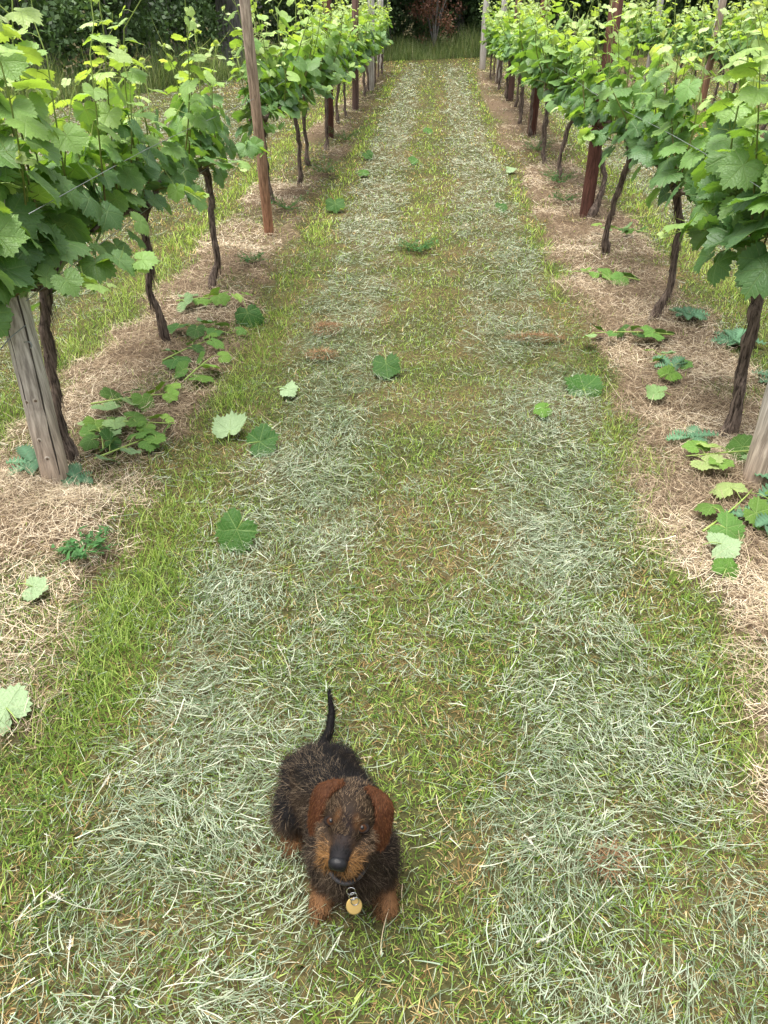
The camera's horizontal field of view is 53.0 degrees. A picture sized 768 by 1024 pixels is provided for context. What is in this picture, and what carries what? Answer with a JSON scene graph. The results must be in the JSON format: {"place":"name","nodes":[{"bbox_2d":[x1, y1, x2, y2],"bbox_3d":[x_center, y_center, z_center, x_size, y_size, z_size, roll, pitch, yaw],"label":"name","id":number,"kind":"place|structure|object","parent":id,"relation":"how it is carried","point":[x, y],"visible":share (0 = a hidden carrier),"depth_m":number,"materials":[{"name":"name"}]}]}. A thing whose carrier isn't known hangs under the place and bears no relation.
{"place":"outdoors","nodes":[
{"label":"outdoors","id":0,"kind":"place"},
{"bbox_2d":[0,19,724,106],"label":"tall grass","id":1,"kind":"structure","parent":0,"point":[460,47],"depth_m":17.88,"materials":[{"name":"plant"}]},
{"bbox_2d":[0,10,767,1023],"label":"ground","id":2,"kind":"structure","parent":0,"point":[500,116],"depth_m":2.46,"materials":[{"name":"plant"}]},
{"bbox_2d":[0,683,32,735],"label":"fallen leaf","id":3,"kind":"object","parent":2,"relation":"on","point":[16,694],"visible":1,"depth_m":1.89,"materials":[{"name":"plant"}]},
{"bbox_2d":[5,444,38,475],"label":"thistle","id":4,"kind":"object","parent":2,"relation":"on","point":[29,460],"visible":0.67,"depth_m":2.92,"materials":[{"name":"green plant"}]},
{"bbox_2d":[4,199,69,485],"bbox_3d":[-1.237,-0.742,2.546,0.102,1.709,0.302,-8,34,-11],"label":"wooden post","id":5,"kind":"object","parent":2,"relation":"on","point":[32,381],"visible":0.78,"depth_m":2.67,"materials":[{"name":"grey wood"}]},
{"bbox_2d":[0,0,126,90],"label":"shrub","id":6,"kind":"object","parent":2,"relation":"on","point":[53,25],"visible":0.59,"depth_m":14.04,"materials":[{"name":"green plant"}]},
{"bbox_2d":[61,461,92,487],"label":"thistle","id":7,"kind":"object","parent":2,"relation":"on","point":[76,468],"visible":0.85,"depth_m":2.84,"materials":[{"name":"green plant"}]},
{"bbox_2d":[0,0,158,464],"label":"grapevine","id":8,"kind":"object","parent":2,"relation":"on","point":[41,247],"visible":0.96,"depth_m":2.55,"materials":[{"name":"green plant"}]},
{"bbox_2d":[51,525,118,562],"bbox_3d":[-0.942,0.107,2.420,0.201,0.069,0.163,-28,43,-36],"label":"weed","id":9,"kind":"object","parent":2,"relation":"on","point":[76,551],"visible":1,"depth_m":2.42,"materials":[{"name":"green plant"}]},
{"bbox_2d":[77,421,122,451],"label":"cut shoot","id":10,"kind":"object","parent":2,"relation":"on","point":[87,442],"visible":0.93,"depth_m":3.08,"materials":[{"name":"green plant"}]},
{"bbox_2d":[20,0,208,85],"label":"shrub","id":11,"kind":"object","parent":2,"relation":"on","point":[131,29],"visible":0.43,"depth_m":16.46,"materials":[{"name":"green plant"}]},
{"bbox_2d":[83,411,175,433],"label":"cut shoot","id":12,"kind":"object","parent":2,"relation":"on","point":[138,420],"visible":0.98,"depth_m":3.19,"materials":[{"name":"green plant"}]},
{"bbox_2d":[47,0,212,343],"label":"grapevine","id":13,"kind":"object","parent":2,"relation":"on","point":[123,178],"visible":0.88,"depth_m":3.34,"materials":[{"name":"green plant"}]},
{"bbox_2d":[94,428,165,461],"bbox_3d":[-1.003,-0.268,3.038,0.306,0.081,0.198,-25,41,-33],"label":"cut shoot","id":14,"kind":"object","parent":2,"relation":"on","point":[149,443],"visible":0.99,"depth_m":3.06,"materials":[{"name":"green plant"}]},
{"bbox_2d":[90,380,180,411],"bbox_3d":[-1.085,-0.504,3.380,0.394,0.102,0.236,-9,34,-13],"label":"cut shoot","id":15,"kind":"object","parent":2,"relation":"on","point":[136,399],"visible":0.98,"depth_m":3.38,"materials":[{"name":"green plant"}]},
{"bbox_2d":[125,0,236,75],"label":"shrub","id":16,"kind":"object","parent":2,"relation":"on","point":[179,9],"visible":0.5,"depth_m":18.89,"materials":[{"name":"green plant"}]},
{"bbox_2d":[161,332,224,369],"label":"cut shoot","id":17,"kind":"object","parent":2,"relation":"on","point":[197,348],"visible":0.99,"depth_m":3.83,"materials":[{"name":"green plant"}]},
{"bbox_2d":[174,351,231,382],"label":"cut shoot","id":18,"kind":"object","parent":2,"relation":"on","point":[181,368],"visible":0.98,"depth_m":3.65,"materials":[{"name":"green plant"}]},
{"bbox_2d":[167,317,246,338],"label":"cut shoot","id":19,"kind":"object","parent":2,"relation":"on","point":[194,330],"visible":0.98,"depth_m":4.10,"materials":[{"name":"green plant"}]},
{"bbox_2d":[151,17,269,289],"bbox_3d":[-1.002,-1.986,4.493,0.521,1.528,1.340,2,33,2],"label":"grapevine","id":20,"kind":"object","parent":2,"relation":"on","point":[212,145],"visible":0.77,"depth_m":4.39,"materials":[{"name":"green plant"}]},
{"bbox_2d":[176,287,251,311],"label":"cut shoot","id":21,"kind":"object","parent":2,"relation":"on","point":[223,298],"visible":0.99,"depth_m":4.48,"materials":[{"name":"green plant"}]},
{"bbox_2d":[211,409,246,440],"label":"fallen leaf","id":22,"kind":"object","parent":2,"relation":"on","point":[231,423],"visible":1,"depth_m":3.18,"materials":[{"name":"plant"}]},
{"bbox_2d":[177,0,302,67],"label":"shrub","id":23,"kind":"object","parent":2,"relation":"on","point":[230,6],"visible":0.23,"depth_m":21.20,"materials":[{"name":"green plant"}]},
{"bbox_2d":[234,297,264,327],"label":"fallen leaf","id":24,"kind":"object","parent":2,"relation":"on","point":[251,312],"visible":0.97,"depth_m":4.29,"materials":[{"name":"plant"}]},
{"bbox_2d":[239,0,273,235],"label":"wooden post","id":25,"kind":"object","parent":2,"relation":"on","point":[250,56],"visible":0.84,"depth_m":5.34,"materials":[{"name":"brown wood"}]},
{"bbox_2d":[240,423,279,457],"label":"fallen leaf","id":26,"kind":"object","parent":2,"relation":"on","point":[265,443],"visible":0.98,"depth_m":3.08,"materials":[{"name":"plant"}]},
{"bbox_2d":[222,0,308,202],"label":"grapevine","id":27,"kind":"object","parent":2,"relation":"on","point":[269,109],"visible":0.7,"depth_m":6.13,"materials":[{"name":"green plant"}]},
{"bbox_2d":[275,380,298,396],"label":"fallen leaf","id":28,"kind":"object","parent":2,"relation":"on","point":[290,388],"visible":1,"depth_m":3.49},
{"bbox_2d":[242,0,335,185],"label":"grapevine","id":29,"kind":"object","parent":2,"relation":"on","point":[299,72],"visible":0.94,"depth_m":6.71,"materials":[{"name":"green plant"}]},
{"bbox_2d":[251,0,332,54],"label":"shrub","id":30,"kind":"object","parent":2,"relation":"on","point":[281,6],"visible":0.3,"depth_m":22.52,"materials":[{"name":"green plant"}]},
{"bbox_2d":[280,0,345,165],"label":"grapevine","id":31,"kind":"object","parent":2,"relation":"on","point":[327,58],"visible":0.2,"depth_m":8.09,"materials":[{"name":"green plant"}]},
{"bbox_2d":[299,0,351,112],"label":"grapevine","id":32,"kind":"object","parent":2,"relation":"on","point":[344,38],"visible":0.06,"depth_m":9.93,"materials":[{"name":"green plant"}]},
{"bbox_2d":[322,0,333,137],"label":"wooden post","id":33,"kind":"object","parent":2,"relation":"on","point":[330,110],"visible":0.19,"depth_m":10.06,"materials":[{"name":"brown wood"}]},
{"bbox_2d":[305,0,354,150],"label":"grapevine","id":34,"kind":"object","parent":2,"relation":"on","point":[334,52],"visible":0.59,"depth_m":8.57,"materials":[{"name":"green plant"}]},
{"bbox_2d":[261,687,408,927],"bbox_3d":[-0.125,0.550,1.565,0.261,0.422,0.598,-13,36,-19],"label":"dog","id":35,"kind":"object","parent":2,"relation":"on","point":[333,802],"visible":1,"depth_m":1.44},
{"bbox_2d":[325,194,344,212],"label":"fallen leaf","id":36,"kind":"object","parent":2,"relation":"on","point":[337,205],"visible":1,"depth_m":6.62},
{"bbox_2d":[332,0,368,117],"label":"grapevine","id":37,"kind":"object","parent":2,"relation":"on","point":[357,63],"visible":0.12,"depth_m":11.69,"materials":[{"name":"green plant"}]},
{"bbox_2d":[332,0,373,72],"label":"grapevine","id":38,"kind":"object","parent":2,"relation":"on","point":[361,43],"visible":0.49,"depth_m":12.37,"materials":[{"name":"green plant"}]},
{"bbox_2d":[334,2,376,123],"bbox_3d":[-0.585,-6.412,11.011,0.780,1.603,1.390,-9,34,-14],"label":"grapevine","id":39,"kind":"object","parent":2,"relation":"on","point":[349,57],"visible":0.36,"depth_m":10.72,"materials":[{"name":"green plant"}]},
{"bbox_2d":[352,0,358,110],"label":"wooden post","id":40,"kind":"object","parent":2,"relation":"on","point":[355,81],"visible":0.52,"depth_m":12.70,"materials":[{"name":"brown wood"}]},
{"bbox_2d":[322,0,401,38],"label":"shrub","id":41,"kind":"object","parent":2,"relation":"on","point":[375,8],"visible":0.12,"depth_m":25.06,"materials":[{"name":"green plant"}]},
{"bbox_2d":[367,0,373,89],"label":"wooden post","id":42,"kind":"object","parent":2,"relation":"on","point":[371,73],"visible":0.38,"depth_m":15.85,"materials":[{"name":"grey wood"}]},
{"bbox_2d":[359,0,383,96],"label":"grapevine","id":43,"kind":"object","parent":2,"relation":"on","point":[370,44],"visible":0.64,"depth_m":14.28,"materials":[{"name":"green plant"}]},
{"bbox_2d":[374,3,389,85],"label":"grapevine","id":44,"kind":"object","parent":2,"relation":"on","point":[379,35],"visible":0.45,"depth_m":16.10,"materials":[{"name":"green plant"}]},
{"bbox_2d":[0,63,767,1023],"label":"grass clippings","id":45,"kind":"object","parent":2,"relation":"on","point":[288,467],"depth_m":1.86,"materials":[{"name":"plant"}]},
{"bbox_2d":[214,507,257,554],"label":"fallen leaf","id":46,"kind":"object","parent":45,"relation":"on","point":[230,528],"visible":0.98,"depth_m":2.52,"materials":[{"name":"plant"}]},
{"bbox_2d":[0,67,767,991],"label":"straw","id":47,"kind":"object","parent":2,"relation":"on","point":[74,489],"visible":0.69,"depth_m":3.02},
{"bbox_2d":[16,576,48,601],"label":"fallen leaf","id":48,"kind":"object","parent":47,"relation":"on","point":[38,583],"visible":1,"depth_m":2.26,"materials":[{"name":"plant"}]},
{"bbox_2d":[645,384,670,399],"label":"fallen leaf","id":49,"kind":"object","parent":47,"relation":"on","point":[656,391],"visible":0.99,"depth_m":3.41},
{"bbox_2d":[657,364,682,381],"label":"fallen leaf","id":50,"kind":"object","parent":47,"relation":"on","point":[667,372],"visible":1,"depth_m":3.55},
{"bbox_2d":[703,531,742,559],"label":"fallen leaf","id":51,"kind":"object","parent":47,"relation":"on","point":[722,541],"visible":0.93,"depth_m":2.43,"materials":[{"name":"plant"}]},
{"bbox_2d":[0,0,767,56],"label":"woodland","id":52,"kind":"object","parent":2,"relation":"on","point":[694,3],"visible":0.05,"depth_m":29.19,"materials":[{"name":"green plant"}]},
{"bbox_2d":[374,0,393,73],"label":"grapevine","id":53,"kind":"object","parent":2,"relation":"on","point":[387,26],"visible":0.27,"depth_m":19.25,"materials":[{"name":"green plant"}]},
{"bbox_2d":[372,349,400,380],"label":"fallen leaf","id":54,"kind":"object","parent":2,"relation":"on","point":[388,367],"visible":1,"depth_m":3.70,"materials":[{"name":"plant"}]},
{"bbox_2d":[383,0,437,47],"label":"shrub","id":55,"kind":"object","parent":2,"relation":"on","point":[402,5],"visible":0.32,"depth_m":28.02,"materials":[{"name":"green plant"}]},
{"bbox_2d":[397,235,439,252],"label":"weed","id":56,"kind":"object","parent":2,"relation":"on","point":[426,245],"visible":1,"depth_m":5.54,"materials":[{"name":"green plant"}]},
{"bbox_2d":[395,0,454,46],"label":"shrub","id":57,"kind":"object","parent":2,"relation":"on","point":[419,29],"visible":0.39,"depth_m":27.55,"materials":[{"name":"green plant"}]},
{"bbox_2d":[400,0,466,46],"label":"shrub","id":58,"kind":"object","parent":2,"relation":"on","point":[433,12],"visible":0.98,"depth_m":25.59,"materials":[{"name":"red plant"}]},
{"bbox_2d":[424,0,496,41],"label":"tree","id":59,"kind":"object","parent":2,"relation":"on","point":[458,22],"visible":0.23,"depth_m":28.41,"materials":[{"name":"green plant"}]},
{"bbox_2d":[432,0,500,51],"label":"shrub","id":60,"kind":"object","parent":2,"relation":"on","point":[469,6],"visible":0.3,"depth_m":27.99,"materials":[{"name":"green plant"}]},
{"bbox_2d":[479,0,488,69],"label":"wooden post","id":61,"kind":"object","parent":2,"relation":"on","point":[482,62],"visible":0.54,"depth_m":20.90,"materials":[{"name":"grey wood"}]},
{"bbox_2d":[479,1,500,79],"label":"grapevine","id":62,"kind":"object","parent":2,"relation":"on","point":[489,34],"visible":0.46,"depth_m":17.65,"materials":[{"name":"green plant"}]},
{"bbox_2d":[455,0,540,39],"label":"shrub","id":63,"kind":"object","parent":2,"relation":"on","point":[480,13],"visible":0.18,"depth_m":26.74,"materials":[{"name":"green plant"}]},
{"bbox_2d":[486,7,509,89],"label":"grapevine","id":64,"kind":"object","parent":2,"relation":"on","point":[496,35],"visible":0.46,"depth_m":15.60,"materials":[{"name":"green plant"}]},
{"bbox_2d":[486,0,532,114],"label":"grapevine","id":65,"kind":"object","parent":2,"relation":"on","point":[510,51],"visible":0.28,"depth_m":11.92,"materials":[{"name":"green plant"}]},
{"bbox_2d":[493,0,534,100],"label":"grapevine","id":66,"kind":"object","parent":2,"relation":"on","point":[503,44],"visible":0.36,"depth_m":13.70,"materials":[{"name":"green plant"}]},
{"bbox_2d":[507,0,521,100],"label":"wooden post","id":67,"kind":"object","parent":2,"relation":"on","point":[511,84],"visible":0.28,"depth_m":14.07,"materials":[{"name":"brown wood"}]},
{"bbox_2d":[504,3,539,123],"bbox_3d":[2.039,-6.282,10.910,0.648,1.584,1.517,2,33,2],"label":"grapevine","id":68,"kind":"object","parent":2,"relation":"on","point":[517,59],"visible":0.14,"depth_m":11.08,"materials":[{"name":"green plant"}]},
{"bbox_2d":[495,0,550,106],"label":"grapevine","id":69,"kind":"object","parent":2,"relation":"on","point":[511,60],"visible":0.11,"depth_m":12.98,"materials":[{"name":"green plant"}]},
{"bbox_2d":[506,0,552,136],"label":"grapevine","id":70,"kind":"object","parent":2,"relation":"on","point":[522,66],"visible":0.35,"depth_m":10.01,"materials":[{"name":"green plant"}]},
{"bbox_2d":[502,328,568,341],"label":"dead grass clump","id":71,"kind":"object","parent":2,"relation":"on","point":[545,335],"visible":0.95,"depth_m":4.08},
{"bbox_2d":[527,0,549,134],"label":"wooden post","id":72,"kind":"object","parent":2,"relation":"on","point":[535,106],"visible":0.24,"depth_m":10.33,"materials":[{"name":"brown wood"}]},
{"bbox_2d":[533,402,551,417],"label":"fallen leaf","id":73,"kind":"object","parent":2,"relation":"on","point":[542,409],"visible":0.98,"depth_m":3.31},
{"bbox_2d":[517,0,573,147],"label":"grapevine","id":74,"kind":"object","parent":2,"relation":"on","point":[559,10],"visible":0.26,"depth_m":8.69,"materials":[{"name":"green plant"}]},
{"bbox_2d":[518,0,591,163],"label":"grapevine","id":75,"kind":"object","parent":2,"relation":"on","point":[547,75],"visible":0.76,"depth_m":7.96,"materials":[{"name":"green plant"}]},
{"bbox_2d":[536,0,609,46],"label":"shrub","id":76,"kind":"object","parent":2,"relation":"on","point":[566,8],"visible":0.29,"depth_m":27.00,"materials":[{"name":"green plant"}]},
{"bbox_2d":[565,373,603,396],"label":"fallen leaf","id":77,"kind":"object","parent":2,"relation":"on","point":[593,381],"visible":0.92,"depth_m":3.54,"materials":[{"name":"plant"}]},
{"bbox_2d":[550,0,634,217],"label":"grapevine","id":78,"kind":"object","parent":2,"relation":"on","point":[584,112],"visible":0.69,"depth_m":5.98,"materials":[{"name":"green plant"}]},
{"bbox_2d":[541,0,653,180],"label":"grapevine","id":79,"kind":"object","parent":2,"relation":"on","point":[562,93],"visible":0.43,"depth_m":7.38,"materials":[{"name":"green plant"}]},
{"bbox_2d":[579,0,623,216],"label":"wooden post","id":80,"kind":"object","parent":2,"relation":"on","point":[591,178],"visible":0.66,"depth_m":6.18,"materials":[{"name":"brown wood"}]},
{"bbox_2d":[567,267,639,285],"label":"cut shoot","id":81,"kind":"object","parent":2,"relation":"on","point":[617,275],"visible":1,"depth_m":4.91,"materials":[{"name":"green plant"}]},
{"bbox_2d":[577,832,647,887],"bbox_3d":[0.464,0.705,1.590,0.141,0.053,0.132,-20,38,-27],"label":"dead grass clump","id":82,"kind":"object","parent":2,"relation":"on","point":[612,852],"visible":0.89,"depth_m":1.59,"materials":[{"name":"plant"}]},
{"bbox_2d":[591,222,648,234],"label":"cut shoot","id":83,"kind":"object","parent":2,"relation":"on","point":[626,230],"visible":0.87,"depth_m":5.78,"materials":[{"name":"green plant"}]},
{"bbox_2d":[561,0,687,254],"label":"grapevine","id":84,"kind":"object","parent":2,"relation":"on","point":[626,127],"visible":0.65,"depth_m":4.69,"materials":[{"name":"green plant"}]},
{"bbox_2d":[582,323,674,340],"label":"cut shoot","id":85,"kind":"object","parent":2,"relation":"on","point":[649,331],"visible":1,"depth_m":4.00,"materials":[{"name":"green plant"}]},
{"bbox_2d":[626,1,653,80],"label":"grapevine","id":86,"kind":"object","parent":2,"relation":"on","point":[632,23],"visible":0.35,"depth_m":17.32,"materials":[{"name":"green plant"}]},
{"bbox_2d":[638,0,670,51],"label":"grapevine","id":87,"kind":"object","parent":2,"relation":"on","point":[642,27],"visible":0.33,"depth_m":16.23,"materials":[{"name":"green plant"}]},
{"bbox_2d":[622,0,687,42],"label":"shrub","id":88,"kind":"object","parent":2,"relation":"on","point":[666,5],"visible":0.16,"depth_m":27.31,"materials":[{"name":"green plant"}]},
{"bbox_2d":[642,0,687,55],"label":"grapevine","id":89,"kind":"object","parent":2,"relation":"on","point":[649,32],"visible":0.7,"depth_m":15.20,"materials":[{"name":"green plant"}]},
{"bbox_2d":[652,355,688,370],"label":"thistle","id":90,"kind":"object","parent":2,"relation":"on","point":[674,361],"visible":0.76,"depth_m":3.72,"materials":[{"name":"green plant"}]},
{"bbox_2d":[669,306,709,319],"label":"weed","id":91,"kind":"object","parent":2,"relation":"on","point":[696,313],"visible":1,"depth_m":4.27,"materials":[{"name":"green plant"}]},
{"bbox_2d":[665,425,717,441],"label":"thistle","id":92,"kind":"object","parent":2,"relation":"on","point":[694,435],"visible":0.88,"depth_m":3.12,"materials":[{"name":"green plant"}]},
{"bbox_2d":[628,3,767,319],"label":"grapevine","id":93,"kind":"object","parent":2,"relation":"on","point":[684,160],"visible":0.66,"depth_m":3.83,"materials":[{"name":"green plant"}]},
{"bbox_2d":[668,0,731,84],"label":"grapevine","id":94,"kind":"object","parent":2,"relation":"on","point":[693,9],"visible":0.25,"depth_m":14.35,"materials":[{"name":"green plant"}]},
{"bbox_2d":[676,0,727,76],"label":"grapevine","id":95,"kind":"object","parent":2,"relation":"on","point":[686,38],"visible":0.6,"depth_m":13.11,"materials":[{"name":"green plant"}]},
{"bbox_2d":[656,0,767,437],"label":"grapevine","id":96,"kind":"object","parent":2,"relation":"on","point":[727,166],"visible":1,"depth_m":2.94,"materials":[{"name":"green plant"}]},
{"bbox_2d":[699,0,726,105],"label":"wooden post","id":97,"kind":"object","parent":2,"relation":"on","point":[709,65],"visible":0.54,"depth_m":12.69,"materials":[{"name":"brown wood"}]},
{"bbox_2d":[682,434,752,470],"bbox_3d":[1.302,-0.203,2.938,0.316,0.114,0.269,2,33,2],"label":"cut shoot","id":98,"kind":"object","parent":2,"relation":"on","point":[739,443],"visible":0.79,"depth_m":2.95,"materials":[{"name":"green plant"}]},
{"bbox_2d":[711,557,738,581],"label":"fallen leaf","id":99,"kind":"object","parent":2,"relation":"on","point":[724,565],"visible":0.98,"depth_m":2.35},
{"bbox_2d":[694,482,767,544],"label":"cut shoot","id":100,"kind":"object","parent":2,"relation":"on","point":[728,521],"visible":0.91,"depth_m":2.56,"materials":[{"name":"green plant"}]},
{"bbox_2d":[706,0,766,103],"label":"grapevine","id":101,"kind":"object","parent":2,"relation":"on","point":[724,29],"visible":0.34,"depth_m":12.31,"materials":[{"name":"green plant"}]},
{"bbox_2d":[712,327,765,345],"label":"thistle","id":102,"kind":"object","parent":2,"relation":"on","point":[729,337],"visible":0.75,"depth_m":4.08,"materials":[{"name":"green plant"}]},
{"bbox_2d":[715,0,767,92],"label":"grapevine","id":103,"kind":"object","parent":2,"relation":"on","point":[738,44],"visible":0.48,"depth_m":11.30,"materials":[{"name":"green plant"}]},
{"bbox_2d":[726,500,767,534],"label":"thistle","id":104,"kind":"object","parent":2,"relation":"on","point":[762,519],"visible":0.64,"depth_m":2.54,"materials":[{"name":"green plant"}]},
{"bbox_2d":[742,382,767,488],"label":"wooden post","id":105,"kind":"object","parent":2,"relation":"on","point":[756,462],"visible":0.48,"depth_m":2.75,"materials":[{"name":"brown wood"}]},
{"bbox_2d":[0,56,767,1023],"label":"grass","id":106,"kind":"structure","parent":0,"point":[112,652],"depth_m":2.09,"materials":[{"name":"plant"}]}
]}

